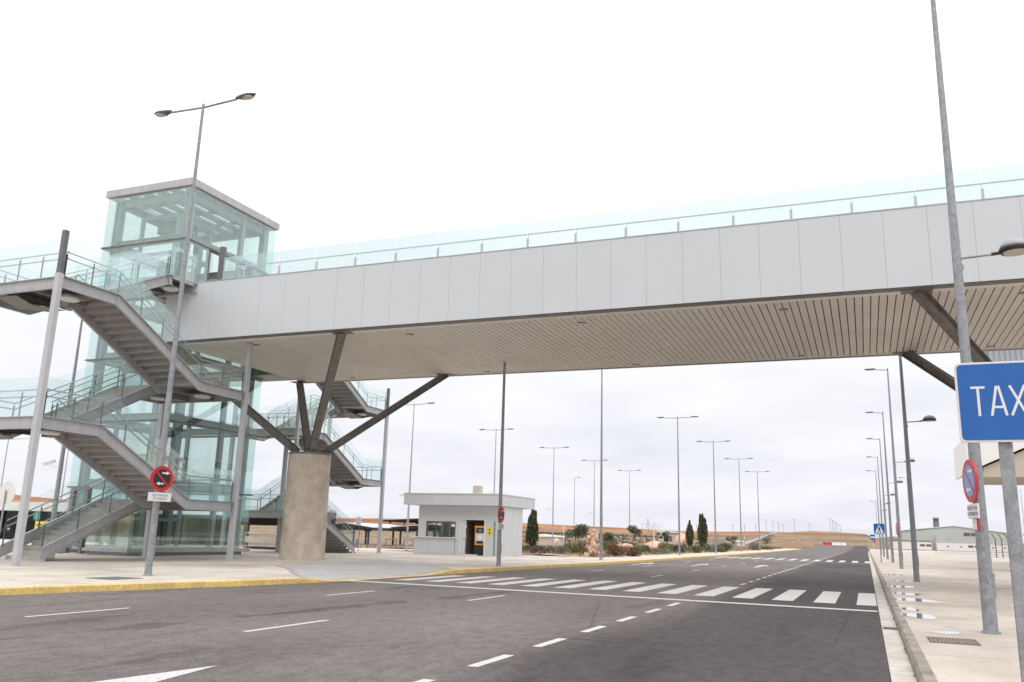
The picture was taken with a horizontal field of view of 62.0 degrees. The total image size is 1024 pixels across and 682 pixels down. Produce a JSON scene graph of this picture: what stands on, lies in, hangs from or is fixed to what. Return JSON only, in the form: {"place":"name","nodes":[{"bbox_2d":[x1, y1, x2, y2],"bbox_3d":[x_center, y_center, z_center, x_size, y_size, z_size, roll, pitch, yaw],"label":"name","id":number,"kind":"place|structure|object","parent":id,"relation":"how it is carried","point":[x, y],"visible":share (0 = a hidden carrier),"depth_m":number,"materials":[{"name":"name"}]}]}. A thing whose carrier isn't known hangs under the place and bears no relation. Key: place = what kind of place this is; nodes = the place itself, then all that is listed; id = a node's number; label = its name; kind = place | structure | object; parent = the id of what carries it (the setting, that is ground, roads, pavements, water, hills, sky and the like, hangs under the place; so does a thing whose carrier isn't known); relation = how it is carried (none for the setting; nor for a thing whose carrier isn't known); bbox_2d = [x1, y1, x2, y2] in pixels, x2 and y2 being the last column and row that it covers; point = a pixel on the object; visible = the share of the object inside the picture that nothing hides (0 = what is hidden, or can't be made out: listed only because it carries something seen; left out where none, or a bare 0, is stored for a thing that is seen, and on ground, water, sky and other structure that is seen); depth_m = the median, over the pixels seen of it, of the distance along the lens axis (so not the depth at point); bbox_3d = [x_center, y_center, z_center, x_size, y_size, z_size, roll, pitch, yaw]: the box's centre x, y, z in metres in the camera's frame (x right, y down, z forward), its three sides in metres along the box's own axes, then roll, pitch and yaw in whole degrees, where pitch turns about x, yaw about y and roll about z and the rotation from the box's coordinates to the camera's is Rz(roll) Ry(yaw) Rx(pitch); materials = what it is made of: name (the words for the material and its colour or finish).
{"place":"outdoors","nodes":[
{"label":"outdoors","id":0,"kind":"place"},
{"bbox_2d":[10,539,411,546],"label":"parking lot","id":1,"kind":"structure","parent":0,"point":[241,542],"depth_m":122.52,"materials":[{"name":"asphalt"}]},
{"bbox_2d":[0,439,8,487],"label":"street lamp","id":2,"kind":"object","parent":1,"relation":"on","point":[4,464],"visible":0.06,"depth_m":90.12,"materials":[{"name":"metal"}]},
{"bbox_2d":[60,450,68,500],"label":"street lamp","id":3,"kind":"object","parent":1,"relation":"on","point":[64,476],"visible":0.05,"depth_m":101.42,"materials":[{"name":"metal"}]},
{"bbox_2d":[336,522,415,544],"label":"parking canopy","id":4,"kind":"object","parent":1,"relation":"on","point":[367,528],"visible":0.46,"depth_m":119.53,"materials":[{"name":"grey"}]},
{"bbox_2d":[391,524,454,545],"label":"parking canopy","id":5,"kind":"object","parent":1,"relation":"on","point":[431,527],"visible":0.3,"depth_m":119.69,"materials":[{"name":"grey"}]},
{"bbox_2d":[276,560,447,579],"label":"path","id":6,"kind":"structure","parent":0,"point":[359,569],"depth_m":31.08,"materials":[{"name":"grey concrete"}]},
{"bbox_2d":[0,539,792,586],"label":"pavement","id":7,"kind":"structure","parent":0,"point":[72,568],"depth_m":31.12,"materials":[{"name":"concrete"}]},
{"bbox_2d":[0,481,15,531],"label":"round sign","id":8,"kind":"object","parent":7,"relation":"on","point":[7,491],"visible":1,"depth_m":61.16,"materials":[{"name":"metal"}]},
{"bbox_2d":[1,521,34,535],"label":"parked car","id":9,"kind":"object","parent":7,"relation":"on","point":[30,525],"visible":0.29,"depth_m":76.98,"materials":[{"name":"black metal"}]},
{"bbox_2d":[50,307,82,520],"bbox_3d":[-23.762,4.325,45.564,3.940,13.132,0.350,-4,-14,22],"label":"street lamp","id":10,"kind":"object","parent":7,"relation":"on","point":[58,483],"visible":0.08,"depth_m":45.03,"materials":[{"name":"metal"}]},
{"bbox_2d":[90,576,141,579],"bbox_3d":[-10.007,5.973,21.479,0.900,0.009,1.000,-4,-14,22],"label":"drain grate","id":11,"kind":"object","parent":7,"relation":"on","point":[113,578],"visible":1,"depth_m":21.45,"materials":[{"name":"grey metal"}]},
{"bbox_2d":[0,230,253,565],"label":"staircase","id":12,"kind":"structure","parent":7,"relation":"on","point":[108,314],"depth_m":31.70,"materials":[{"name":"grey metal"}]},
{"bbox_2d":[0,502,336,545],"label":"rental shelter","id":13,"kind":"object","parent":7,"relation":"on","point":[194,528],"visible":0.36,"depth_m":75.61,"materials":[{"name":"grey metal"}]},
{"bbox_2d":[63,177,279,555],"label":"lift tower","id":14,"kind":"structure","parent":7,"relation":"on","point":[149,208],"depth_m":42.83,"materials":[{"name":"glass"}]},
{"bbox_2d":[154,267,173,308],"bbox_3d":[-17.198,-2.556,42.150,0.900,2.200,0.060,-4,-14,22],"label":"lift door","id":15,"kind":"structure","parent":14,"relation":"in","point":[162,271],"depth_m":42.19,"materials":[{"name":"glass"}]},
{"bbox_2d":[143,93,255,575],"bbox_3d":[-9.642,-0.477,24.578,3.940,13.982,0.330,-4,-14,22],"label":"street lamp","id":16,"kind":"object","parent":7,"relation":"on","point":[161,460],"visible":1,"depth_m":24.44,"materials":[{"name":"metal"}]},
{"bbox_2d":[151,540,155,554],"bbox_3d":[-9.743,5.602,23.166,0.054,0.400,0.100,-4,-14,22],"label":"access door","id":17,"kind":"structure","parent":16,"relation":"in","point":[154,541],"depth_m":23.14,"materials":[{"name":"metal"}]},
{"bbox_2d":[147,466,172,501],"bbox_3d":[-9.653,3.922,23.449,0.069,0.965,0.690,-8,-16,35],"label":"traffic sign","id":18,"kind":"object","parent":16,"relation":"attached to","point":[161,478],"visible":1,"depth_m":23.42,"materials":[{"name":"red metal"}]},
{"bbox_2d":[219,381,389,552],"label":"staircase","id":19,"kind":"structure","parent":7,"relation":"on","point":[346,400],"depth_m":52.74,"materials":[{"name":"grey metal"}]},
{"bbox_2d":[168,331,456,560],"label":"bridge pier","id":20,"kind":"structure","parent":7,"relation":"on","point":[304,526],"depth_m":38.17,"materials":[{"name":"concrete"}]},
{"bbox_2d":[148,178,1023,382],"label":"footbridge","id":21,"kind":"object","parent":20,"relation":"on","point":[821,287],"visible":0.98,"depth_m":31.52,"materials":[{"name":"metal"}]},
{"bbox_2d":[356,517,360,547],"bbox_3d":[-10.500,13.170,58.094,0.400,2.320,0.088,-4,-14,22],"label":"notice sign","id":22,"kind":"object","parent":7,"relation":"on","point":[358,520],"visible":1,"depth_m":58.22,"materials":[{"name":"grey metal"}]},
{"bbox_2d":[405,402,434,549],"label":"street lamp","id":23,"kind":"object","parent":7,"relation":"on","point":[407,528],"visible":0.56,"depth_m":69.92,"materials":[{"name":"metal"}]},
{"bbox_2d":[404,493,535,555],"bbox_3d":[-2.814,12.393,57.520,6.960,3.870,6.310,-4,-14,22],"label":"kiosk","id":24,"kind":"object","parent":7,"relation":"on","point":[472,510],"visible":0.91,"depth_m":55.27,"materials":[{"name":"grey"}]},
{"bbox_2d":[426,521,455,536],"bbox_3d":[-4.629,12.257,55.573,2.140,0.990,0.060,-4,-14,22],"label":"window","id":25,"kind":"structure","parent":24,"relation":"in","point":[427,522],"depth_m":55.60,"materials":[{"name":"glass"}]},
{"bbox_2d":[461,520,465,553],"bbox_3d":[-3.124,12.609,54.830,0.280,2.140,0.080,-4,-14,22],"label":"door","id":26,"kind":"structure","parent":24,"relation":"in","point":[463,538],"depth_m":54.82,"materials":[{"name":"grey metal"}]},
{"bbox_2d":[473,486,482,492],"bbox_3d":[-2.277,9.929,56.721,0.526,0.590,0.450,-4,-14,22],"label":"rooftop unit","id":27,"kind":"object","parent":24,"relation":"on","point":[477,489],"visible":0.73,"depth_m":56.54,"materials":[{"name":"grey metal"}]},
{"bbox_2d":[474,526,483,555],"bbox_3d":[-2.007,12.783,54.600,0.660,1.840,0.540,-4,-14,22],"label":"ticket machine","id":28,"kind":"object","parent":7,"relation":"on","point":[479,539],"visible":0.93,"depth_m":54.40,"materials":[{"name":"orange plastic"}]},
{"bbox_2d":[496,362,505,565],"bbox_3d":[-0.420,3.828,38.857,3.940,12.432,0.330,-4,-14,22],"label":"street lamp","id":29,"kind":"object","parent":7,"relation":"on","point":[499,551],"visible":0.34,"depth_m":38.37,"materials":[{"name":"metal"}]},
{"bbox_2d":[498,506,504,528],"bbox_3d":[-0.495,7.814,37.713,0.069,1.010,0.720,-4,-14,22],"label":"traffic sign","id":30,"kind":"object","parent":29,"relation":"attached to","point":[501,513],"visible":1,"depth_m":37.68,"materials":[{"name":"red"}]},
{"bbox_2d":[599,369,602,559],"bbox_3d":[5.687,7.487,54.186,3.940,12.432,0.330,-4,-14,22],"label":"street lamp","id":31,"kind":"object","parent":7,"relation":"on","point":[601,505],"visible":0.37,"depth_m":53.86,"materials":[{"name":"metal"}]},
{"bbox_2d":[657,416,698,554],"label":"street lamp","id":32,"kind":"object","parent":7,"relation":"on","point":[679,550],"visible":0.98,"depth_m":77.05,"materials":[{"name":"metal"}]},
{"bbox_2d":[696,440,729,552],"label":"street lamp","id":33,"kind":"object","parent":7,"relation":"on","point":[714,493],"visible":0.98,"depth_m":95.53,"materials":[{"name":"metal"}]},
{"bbox_2d":[724,458,752,551],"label":"street lamp","id":34,"kind":"object","parent":7,"relation":"on","point":[740,506],"visible":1,"depth_m":114.80,"materials":[{"name":"metal"}]},
{"bbox_2d":[745,471,768,550],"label":"street lamp","id":35,"kind":"object","parent":7,"relation":"on","point":[758,507],"visible":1,"depth_m":135.32,"materials":[{"name":"metal"}]},
{"bbox_2d":[109,542,765,557],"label":"garden soil","id":36,"kind":"structure","parent":0,"point":[522,553],"depth_m":76.12,"materials":[{"name":"soil"}]},
{"bbox_2d":[479,428,513,492],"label":"street lamp","id":37,"kind":"object","parent":36,"relation":"on","point":[495,455],"visible":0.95,"depth_m":86.41,"materials":[{"name":"metal"}]},
{"bbox_2d":[525,509,538,546],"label":"cypress tree","id":38,"kind":"object","parent":36,"relation":"on","point":[532,536],"visible":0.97,"depth_m":78.71,"materials":[{"name":"green plant"}]},
{"bbox_2d":[530,544,546,555],"bbox_3d":[1.967,15.478,63.213,1.307,0.930,1.198,-4,-14,22],"label":"shrub","id":39,"kind":"object","parent":36,"relation":"on","point":[535,548],"visible":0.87,"depth_m":63.07,"materials":[{"name":"brown plant"}]},
{"bbox_2d":[539,534,564,545],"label":"field hut","id":40,"kind":"object","parent":36,"relation":"on","point":[545,539],"visible":0.64,"depth_m":145.93,"materials":[{"name":"beige"}]},
{"bbox_2d":[539,447,568,545],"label":"street lamp","id":41,"kind":"object","parent":36,"relation":"on","point":[553,497],"visible":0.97,"depth_m":101.74,"materials":[{"name":"metal"}]},
{"bbox_2d":[544,545,568,553],"bbox_3d":[3.289,15.592,63.525,2.168,0.924,1.568,-4,-14,22],"label":"shrub","id":42,"kind":"object","parent":36,"relation":"on","point":[559,548],"visible":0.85,"depth_m":63.26,"materials":[{"name":"green plant"}]},
{"bbox_2d":[563,524,589,538],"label":"olive tree","id":43,"kind":"object","parent":36,"relation":"on","point":[578,529],"visible":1,"depth_m":113.51,"materials":[{"name":"green plant"}]},
{"bbox_2d":[564,541,588,554],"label":"shrub","id":44,"kind":"object","parent":36,"relation":"on","point":[580,547],"visible":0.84,"depth_m":66.47,"materials":[{"name":"green plant"}]},
{"bbox_2d":[573,477,580,542],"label":"street lamp","id":45,"kind":"object","parent":36,"relation":"on","point":[574,502],"visible":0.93,"depth_m":153.12,"materials":[{"name":"metal"}]},
{"bbox_2d":[584,529,599,557],"bbox_3d":[5.773,14.587,61.280,1.115,2.128,1.034,8,-14,-26],"label":"rock pile","id":46,"kind":"object","parent":36,"relation":"on","point":[592,546],"visible":0.96,"depth_m":61.10,"materials":[{"name":"beige stone"}]},
{"bbox_2d":[582,460,606,528],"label":"street lamp","id":47,"kind":"object","parent":36,"relation":"on","point":[594,491],"visible":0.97,"depth_m":117.92,"materials":[{"name":"metal"}]},
{"bbox_2d":[603,532,615,541],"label":"olive tree","id":48,"kind":"object","parent":36,"relation":"on","point":[608,536],"visible":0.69,"depth_m":120.95,"materials":[{"name":"green plant"}]},
{"bbox_2d":[603,538,618,548],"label":"shrub","id":49,"kind":"object","parent":36,"relation":"on","point":[606,543],"visible":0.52,"depth_m":84.19,"materials":[{"name":"green plant"}]},
{"bbox_2d":[605,544,627,556],"bbox_3d":[7.767,15.491,62.984,1.214,0.988,2.062,11,-16,-37],"label":"shrub","id":50,"kind":"object","parent":36,"relation":"on","point":[616,550],"visible":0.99,"depth_m":62.81,"materials":[{"name":"brown plant"}]},
{"bbox_2d":[618,470,640,541],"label":"street lamp","id":51,"kind":"object","parent":36,"relation":"on","point":[629,497],"visible":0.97,"depth_m":134.00,"materials":[{"name":"metal"}]},
{"bbox_2d":[624,546,642,556],"bbox_3d":[9.186,16.058,64.868,1.478,0.888,0.981,-6,-15,31],"label":"shrub","id":52,"kind":"object","parent":36,"relation":"on","point":[632,551],"visible":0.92,"depth_m":64.71,"materials":[{"name":"brown plant"}]},
{"bbox_2d":[627,525,642,544],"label":"olive tree","id":53,"kind":"object","parent":36,"relation":"on","point":[633,530],"visible":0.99,"depth_m":117.63,"materials":[{"name":"green plant"}]},
{"bbox_2d":[632,544,650,552],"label":"shrub","id":54,"kind":"object","parent":36,"relation":"on","point":[643,547],"visible":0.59,"depth_m":79.81,"materials":[{"name":"green plant"}]},
{"bbox_2d":[645,541,660,548],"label":"rock","id":55,"kind":"object","parent":36,"relation":"on","point":[652,544],"visible":0.41,"depth_m":105.95,"materials":[{"name":"beige stone"}]},
{"bbox_2d":[644,548,669,553],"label":"shrub","id":56,"kind":"object","parent":36,"relation":"on","point":[665,550],"visible":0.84,"depth_m":79.19,"materials":[{"name":"green plant"}]},
{"bbox_2d":[657,542,667,549],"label":"shrub","id":57,"kind":"object","parent":36,"relation":"on","point":[662,545],"visible":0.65,"depth_m":98.40,"materials":[{"name":"green plant"}]},
{"bbox_2d":[668,542,688,552],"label":"shrub","id":58,"kind":"object","parent":36,"relation":"on","point":[671,548],"visible":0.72,"depth_m":86.19,"materials":[{"name":"green plant"}]},
{"bbox_2d":[675,533,694,546],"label":"rock","id":59,"kind":"object","parent":36,"relation":"on","point":[682,538],"visible":0.39,"depth_m":141.21,"materials":[{"name":"beige stone"}]},
{"bbox_2d":[685,520,693,546],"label":"cypress tree","id":60,"kind":"object","parent":36,"relation":"on","point":[690,537],"visible":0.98,"depth_m":122.92,"materials":[{"name":"green plant"}]},
{"bbox_2d":[687,544,702,552],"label":"shrub","id":61,"kind":"object","parent":36,"relation":"on","point":[697,548],"visible":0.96,"depth_m":92.92,"materials":[{"name":"green plant"}]},
{"bbox_2d":[697,513,707,549],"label":"cypress tree","id":62,"kind":"object","parent":36,"relation":"on","point":[702,532],"visible":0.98,"depth_m":114.70,"materials":[{"name":"green plant"}]},
{"bbox_2d":[703,543,718,551],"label":"shrub","id":63,"kind":"object","parent":36,"relation":"on","point":[709,547],"visible":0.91,"depth_m":101.01,"materials":[{"name":"green plant"}]},
{"bbox_2d":[726,536,737,544],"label":"olive tree","id":64,"kind":"object","parent":36,"relation":"on","point":[732,538],"visible":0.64,"depth_m":149.09,"materials":[{"name":"green plant"}]},
{"bbox_2d":[748,542,760,549],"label":"shrub","id":65,"kind":"object","parent":36,"relation":"on","point":[755,547],"visible":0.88,"depth_m":138.29,"materials":[{"name":"green plant"}]},
{"bbox_2d":[0,544,992,681],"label":"road","id":66,"kind":"structure","parent":0,"point":[384,632],"depth_m":13.57,"materials":[{"name":"grey asphalt"}]},
{"bbox_2d":[255,591,284,592],"bbox_3d":[-5.811,6.033,20.496,0.720,0.016,0.720,-4,-14,22],"label":"manhole cover","id":67,"kind":"object","parent":66,"relation":"on","point":[270,591],"visible":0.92,"depth_m":20.45,"materials":[{"name":"metal"}]},
{"bbox_2d":[23,553,876,681],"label":"road markings","id":68,"kind":"object","parent":66,"relation":"on","point":[869,599],"visible":0.86,"depth_m":24.53,"materials":[{"name":"white paint"}]},
{"bbox_2d":[868,552,916,681],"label":"gutter","id":69,"kind":"object","parent":66,"relation":"on","point":[900,667],"visible":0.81,"depth_m":13.41,"materials":[{"name":"concrete"}]},
{"bbox_2d":[0,495,1023,569],"bbox_3d":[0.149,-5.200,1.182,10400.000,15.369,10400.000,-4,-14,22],"label":"hillside terrain","id":70,"kind":"structure","parent":0,"point":[784,540],"depth_m":360.12,"materials":[{"name":"brown soil"}]},
{"bbox_2d":[0,549,800,594],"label":"kerb","id":71,"kind":"structure","parent":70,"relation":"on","point":[22,590],"depth_m":21.97,"materials":[{"name":"yellow paint"}]},
{"bbox_2d":[383,518,466,525],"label":"parking canopy","id":72,"kind":"object","parent":70,"relation":"on","point":[414,520],"visible":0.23,"depth_m":212.22,"materials":[{"name":"grey"}]},
{"bbox_2d":[436,531,780,549],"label":"scrub","id":73,"kind":"object","parent":70,"relation":"on","point":[617,536],"visible":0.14,"depth_m":203.47,"materials":[{"name":"plant"}]},
{"bbox_2d":[657,530,682,544],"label":"field hut","id":74,"kind":"object","parent":70,"relation":"on","point":[672,535],"visible":0.38,"depth_m":190.94,"materials":[{"name":"beige"}]},
{"bbox_2d":[869,551,937,681],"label":"kerb","id":75,"kind":"structure","parent":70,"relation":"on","point":[922,669],"depth_m":12.43,"materials":[{"name":"grey concrete"}]},
{"bbox_2d":[932,517,938,526],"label":"control tower","id":76,"kind":"structure","parent":70,"relation":"on","point":[935,521],"depth_m":792.00,"materials":[{"name":"grey"}]},
{"bbox_2d":[935,535,945,540],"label":"stair block","id":77,"kind":"structure","parent":70,"relation":"on","point":[939,538],"depth_m":414.19,"materials":[{"name":"concrete"}]},
{"bbox_2d":[901,525,1006,549],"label":"hangar","id":78,"kind":"structure","parent":70,"relation":"on","point":[958,533],"depth_m":419.93,"materials":[{"name":"grey metal"}]},
{"bbox_2d":[935,541,975,550],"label":"building","id":79,"kind":"structure","parent":70,"relation":"on","point":[954,546],"depth_m":396.16,"materials":[{"name":"white"}]},
{"bbox_2d":[990,543,1007,551],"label":"building","id":80,"kind":"structure","parent":70,"relation":"on","point":[998,546],"depth_m":392.12,"materials":[{"name":"white"}]},
{"bbox_2d":[0,0,1023,542],"label":"sky","id":81,"kind":"structure","parent":0,"point":[368,125],"materials":[{"name":"white"}]},
{"bbox_2d":[355,544,777,556],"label":"dry grass","id":82,"kind":"structure","parent":0,"point":[580,553],"depth_m":85.19,"materials":[{"name":"plant"}]},
{"bbox_2d":[745,532,777,544],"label":"road","id":83,"kind":"structure","parent":0,"point":[753,540],"depth_m":356.02,"materials":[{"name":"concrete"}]},
{"bbox_2d":[893,540,931,549],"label":"building","id":84,"kind":"structure","parent":0,"point":[922,545],"depth_m":402.27,"materials":[{"name":"white"}]},
{"bbox_2d":[870,549,1008,554],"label":"wall","id":85,"kind":"structure","parent":0,"point":[929,551],"depth_m":227.69,"materials":[{"name":"white"}]},
{"bbox_2d":[870,551,1020,681],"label":"pavement","id":86,"kind":"structure","parent":0,"point":[949,582],"depth_m":18.13,"materials":[{"name":"beige concrete"}]},
{"bbox_2d":[865,470,886,554],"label":"street lamp","id":87,"kind":"object","parent":86,"relation":"on","point":[877,506],"visible":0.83,"depth_m":128.00,"materials":[{"name":"metal"}]},
{"bbox_2d":[867,456,890,556],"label":"street lamp","id":88,"kind":"object","parent":86,"relation":"on","point":[880,507],"visible":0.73,"depth_m":107.50,"materials":[{"name":"metal"}]},
{"bbox_2d":[873,524,884,562],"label":"pedestrian sign","id":89,"kind":"object","parent":86,"relation":"on","point":[879,529],"visible":1,"depth_m":69.22,"materials":[{"name":"metal"}]},
{"bbox_2d":[865,438,894,558],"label":"street lamp","id":90,"kind":"object","parent":86,"relation":"on","point":[886,539],"visible":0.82,"depth_m":88.60,"materials":[{"name":"metal"}]},
{"bbox_2d":[866,411,902,562],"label":"street lamp","id":91,"kind":"object","parent":86,"relation":"on","point":[890,530],"visible":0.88,"depth_m":70.49,"materials":[{"name":"metal"}]},
{"bbox_2d":[864,368,914,568],"bbox_3d":[23.713,7.771,53.164,2.612,12.432,0.524,-4,-14,22],"label":"street lamp","id":92,"kind":"object","parent":86,"relation":"on","point":[897,510],"visible":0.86,"depth_m":52.81,"materials":[{"name":"metal"}]},
{"bbox_2d":[893,598,938,602],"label":"puddle","id":93,"kind":"object","parent":86,"relation":"on","point":[915,599],"visible":1,"depth_m":22.00,"materials":[{"name":"white"}]},
{"bbox_2d":[899,355,935,580],"bbox_3d":[16.391,3.614,35.797,2.612,12.432,0.524,-4,-14,22],"label":"street lamp","id":94,"kind":"object","parent":86,"relation":"on","point":[926,418],"visible":0.8,"depth_m":35.23,"materials":[{"name":"metal"}]},
{"bbox_2d":[901,613,936,618],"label":"puddle","id":95,"kind":"object","parent":86,"relation":"on","point":[921,615],"visible":1,"depth_m":17.06,"materials":[{"name":"white"}]},
{"bbox_2d":[892,288,991,390],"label":"bridge pier","id":96,"kind":"structure","parent":86,"relation":"on","point":[935,310],"depth_m":26.96,"materials":[{"name":"grey metal"}]},
{"bbox_2d":[929,631,960,633],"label":"puddle","id":97,"kind":"object","parent":86,"relation":"on","point":[947,632],"visible":1,"depth_m":13.87,"materials":[{"name":"white"}]},
{"bbox_2d":[927,636,980,645],"bbox_3d":[6.525,4.438,12.618,0.660,0.009,0.800,-4,-14,22],"label":"drain grate","id":98,"kind":"object","parent":86,"relation":"on","point":[953,641],"visible":1,"depth_m":12.59,"materials":[{"name":"brown metal"}]},
{"bbox_2d":[930,0,1023,633],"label":"street lamp","id":99,"kind":"object","parent":86,"relation":"on","point":[1008,247],"visible":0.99,"depth_m":15.00,"materials":[{"name":"metal"}]},
{"bbox_2d":[962,459,979,530],"bbox_3d":[7.728,2.581,14.319,0.069,1.175,0.720,-1,-13,11],"label":"traffic sign","id":100,"kind":"object","parent":99,"relation":"attached to","point":[970,480],"visible":1,"depth_m":14.25,"materials":[{"name":"red"}]},
{"bbox_2d":[992,573,996,598],"bbox_3d":[7.937,4.040,14.066,0.064,0.400,0.100,-4,-14,22],"label":"access door","id":101,"kind":"structure","parent":99,"relation":"in","point":[993,574],"depth_m":14.01,"materials":[{"name":"metal"}]},
{"bbox_2d":[953,350,1023,484],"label":"airport terminal","id":102,"kind":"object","parent":86,"relation":"on","point":[990,463],"visible":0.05,"depth_m":53.09,"materials":[{"name":"white"}]},
{"bbox_2d":[954,360,1023,681],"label":"taxi sign","id":103,"kind":"object","parent":86,"relation":"on","point":[990,400],"visible":1,"depth_m":6.07,"materials":[{"name":"blue"}]},
{"bbox_2d":[989,533,1023,557],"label":"security fence","id":104,"kind":"object","parent":86,"relation":"on","point":[1003,556],"visible":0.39,"depth_m":127.80,"materials":[{"name":"grey metal"}]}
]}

